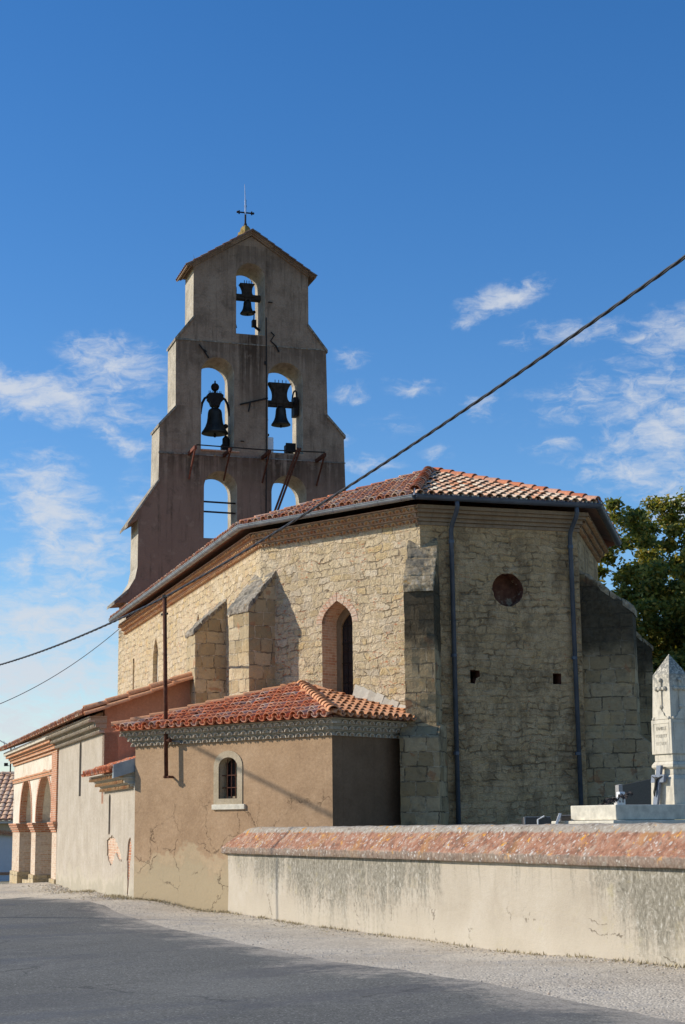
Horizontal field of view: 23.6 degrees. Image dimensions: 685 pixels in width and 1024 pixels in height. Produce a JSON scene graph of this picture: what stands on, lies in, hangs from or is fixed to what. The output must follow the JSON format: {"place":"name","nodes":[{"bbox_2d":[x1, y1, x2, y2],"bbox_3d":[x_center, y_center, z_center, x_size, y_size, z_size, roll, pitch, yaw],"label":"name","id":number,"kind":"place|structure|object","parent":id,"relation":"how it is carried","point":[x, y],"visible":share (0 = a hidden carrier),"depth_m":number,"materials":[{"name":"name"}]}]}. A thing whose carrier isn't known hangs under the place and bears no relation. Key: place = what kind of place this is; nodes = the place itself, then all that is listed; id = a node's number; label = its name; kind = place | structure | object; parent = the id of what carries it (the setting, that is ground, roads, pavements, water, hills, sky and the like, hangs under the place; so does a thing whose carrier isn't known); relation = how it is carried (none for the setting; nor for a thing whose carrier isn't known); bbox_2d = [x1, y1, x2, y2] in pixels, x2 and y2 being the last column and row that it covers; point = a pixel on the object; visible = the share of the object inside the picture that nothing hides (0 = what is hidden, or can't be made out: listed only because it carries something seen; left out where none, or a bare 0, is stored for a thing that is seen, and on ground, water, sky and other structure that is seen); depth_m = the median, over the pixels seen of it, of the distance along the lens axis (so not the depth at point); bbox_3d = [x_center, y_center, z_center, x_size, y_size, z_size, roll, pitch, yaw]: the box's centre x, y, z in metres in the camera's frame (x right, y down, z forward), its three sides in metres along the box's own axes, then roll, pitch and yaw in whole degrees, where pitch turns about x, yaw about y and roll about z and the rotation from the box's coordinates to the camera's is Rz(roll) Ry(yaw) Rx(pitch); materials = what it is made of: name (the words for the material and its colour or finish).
{"place":"outdoors","nodes":[
{"label":"outdoors","id":0,"kind":"place"},
{"bbox_2d":[0,897,684,1023],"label":"road","id":1,"kind":"structure","parent":0,"point":[68,961],"depth_m":18.83,"materials":[{"name":"grey asphalt"}]},
{"bbox_2d":[0,881,684,1021],"bbox_3d":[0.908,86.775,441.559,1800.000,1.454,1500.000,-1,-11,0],"label":"ground","id":2,"kind":"structure","parent":0,"point":[653,988],"depth_m":22.00,"materials":[{"name":"grey gravel"}]},
{"bbox_2d":[0,771,50,880],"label":"house","id":3,"kind":"structure","parent":2,"relation":"on","point":[6,800],"depth_m":74.22,"materials":[{"name":"brick"}]},
{"bbox_2d":[0,835,12,880],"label":"garage door","id":4,"kind":"structure","parent":3,"relation":"in","point":[5,840],"depth_m":74.10,"materials":[{"name":"metal"}]},
{"bbox_2d":[0,225,654,910],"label":"church","id":5,"kind":"structure","parent":2,"relation":"on","point":[432,645],"depth_m":36.69,"materials":[{"name":"stone"}]},
{"bbox_2d":[0,628,119,703],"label":"telephone cable","id":6,"kind":"object","parent":5,"relation":"attached to","point":[63,670],"visible":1,"depth_m":55.09,"materials":[{"name":"black rubber"}]},
{"bbox_2d":[161,595,185,777],"bbox_3d":[-3.229,3.766,35.928,1.872,4.057,0.265,-7,-13,32],"label":"service mast","id":7,"kind":"object","parent":5,"relation":"attached to","point":[165,695],"visible":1,"depth_m":36.26,"materials":[{"name":"metal"}]},
{"bbox_2d":[0,598,162,665],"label":"power cable","id":8,"kind":"object","parent":7,"relation":"attached to","point":[126,615],"visible":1,"depth_m":41.77,"materials":[{"name":"black rubber"}]},
{"bbox_2d":[164,255,684,597],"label":"power cable","id":9,"kind":"object","parent":7,"relation":"attached to","point":[623,300],"visible":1,"depth_m":24.56,"materials":[{"name":"black rubber"}]},
{"bbox_2d":[201,381,229,437],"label":"bell","id":10,"kind":"object","parent":5,"relation":"hanging from","point":[214,427],"visible":0.98,"depth_m":59.41,"materials":[{"name":"brown metal"}]},
{"bbox_2d":[220,424,228,449],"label":"bell hammer","id":11,"kind":"object","parent":5,"relation":"attached to","point":[225,440],"visible":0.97,"depth_m":59.39,"materials":[{"name":"metal"}]},
{"bbox_2d":[236,184,253,225],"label":"roof cross","id":12,"kind":"object","parent":5,"relation":"attached to","point":[244,212],"visible":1,"depth_m":61.15,"materials":[{"name":"metal"}]},
{"bbox_2d":[236,280,260,327],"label":"bell","id":13,"kind":"object","parent":5,"relation":"hanging from","point":[247,296],"visible":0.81,"depth_m":60.63,"materials":[{"name":"brown metal"}]},
{"bbox_2d":[251,311,259,330],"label":"bell hammer","id":14,"kind":"object","parent":5,"relation":"attached to","point":[253,323],"visible":1,"depth_m":60.61,"materials":[{"name":"metal"}]},
{"bbox_2d":[188,444,325,510],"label":"iron rail","id":15,"kind":"object","parent":5,"relation":"attached to","point":[263,456],"visible":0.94,"depth_m":58.27,"materials":[{"name":"black metal"}]},
{"bbox_2d":[268,437,272,451],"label":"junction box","id":16,"kind":"object","parent":5,"relation":"on","point":[270,442],"visible":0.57,"depth_m":59.53,"materials":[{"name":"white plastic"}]},
{"bbox_2d":[268,380,297,427],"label":"bell","id":17,"kind":"object","parent":5,"relation":"hanging from","point":[279,402],"visible":1,"depth_m":60.26,"materials":[{"name":"brown metal"}]},
{"bbox_2d":[284,443,295,453],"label":"floodlight","id":18,"kind":"object","parent":5,"relation":"on","point":[289,446],"visible":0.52,"depth_m":59.99,"materials":[{"name":"metal"}]},
{"bbox_2d":[28,885,684,969],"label":"dry weeds","id":19,"kind":"object","parent":2,"relation":"on","point":[114,896],"visible":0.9,"depth_m":29.30,"materials":[{"name":"beige plant"}]},
{"bbox_2d":[221,822,684,966],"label":"cemetery wall","id":20,"kind":"structure","parent":2,"relation":"on","point":[610,890],"depth_m":24.24,"materials":[{"name":"paint"}]},
{"bbox_2d":[598,486,684,673],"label":"oak tree","id":21,"kind":"object","parent":2,"relation":"on","point":[653,599],"visible":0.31,"depth_m":59.23,"materials":[{"name":"green plant"}]},
{"bbox_2d":[0,0,684,820],"label":"sky","id":22,"kind":"structure","parent":0,"point":[466,186],"materials":[{"name":"blue"}]},
{"bbox_2d":[556,815,580,820],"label":"grave slab","id":23,"kind":"structure","parent":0,"point":[565,817],"depth_m":25.46,"materials":[{"name":"stone"}]},
{"label":"cemetery ground","id":24,"kind":"structure","parent":0,"visible":0},
{"bbox_2d":[522,816,550,824],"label":"grave slab","id":25,"kind":"structure","parent":24,"relation":"on","point":[529,820],"depth_m":26.73,"materials":[{"name":"stone"}]},
{"bbox_2d":[537,816,550,823],"bbox_3d":[3.046,4.889,24.715,0.212,0.621,0.061,-2,-11,6],"label":"memorial plaque","id":26,"kind":"object","parent":24,"relation":"on","point":[543,820],"visible":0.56,"depth_m":24.75,"materials":[{"name":"stone"}]},
{"bbox_2d":[551,804,684,823],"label":"tomb","id":27,"kind":"object","parent":24,"relation":"on","point":[633,814],"visible":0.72,"depth_m":24.26,"materials":[{"name":"white stone"}]},
{"bbox_2d":[555,813,560,823],"bbox_3d":[3.229,4.776,24.759,0.170,0.455,0.250,-2,-11,6],"label":"memorial plaque","id":28,"kind":"object","parent":27,"relation":"on","point":[558,817],"visible":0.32,"depth_m":24.66,"materials":[{"name":"white stone"}]},
{"bbox_2d":[599,791,632,804],"bbox_3d":[4.111,4.309,24.650,0.586,0.227,0.243,5,-12,-26],"label":"flower spray","id":29,"kind":"object","parent":27,"relation":"on","point":[612,799],"visible":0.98,"depth_m":24.62,"materials":[{"name":"black plant"}]},
{"bbox_2d":[614,797,621,804],"bbox_3d":[4.157,4.359,24.721,0.100,0.118,0.084,6,-13,-30],"label":"grave ornament","id":30,"kind":"object","parent":27,"relation":"on","point":[619,802],"visible":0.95,"depth_m":24.69,"materials":[{"name":"white stone"}]},
{"bbox_2d":[616,792,624,804],"bbox_3d":[4.223,4.344,24.859,0.110,0.198,0.084,6,-13,-30],"label":"grave ornament","id":31,"kind":"object","parent":27,"relation":"on","point":[623,800],"visible":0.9,"depth_m":24.83,"materials":[{"name":"white stone"}]},
{"bbox_2d":[651,765,665,804],"bbox_3d":[4.835,4.186,25.150,0.127,0.592,0.304,6,-13,-30],"label":"crucifix","id":32,"kind":"object","parent":27,"relation":"on","point":[658,778],"visible":1,"depth_m":25.13,"materials":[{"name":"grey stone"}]},
{"bbox_2d":[651,654,684,804],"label":"obelisk","id":33,"kind":"object","parent":27,"relation":"on","point":[668,734],"visible":1,"depth_m":25.31,"materials":[{"name":"stone"}]},
{"bbox_2d":[615,779,650,804],"bbox_3d":[5.534,5.521,29.960,1.055,1.300,0.170,2,-11,-12],"label":"headstone","id":34,"kind":"object","parent":24,"relation":"on","point":[640,791],"visible":0.3,"depth_m":29.92,"materials":[{"name":"stone"}]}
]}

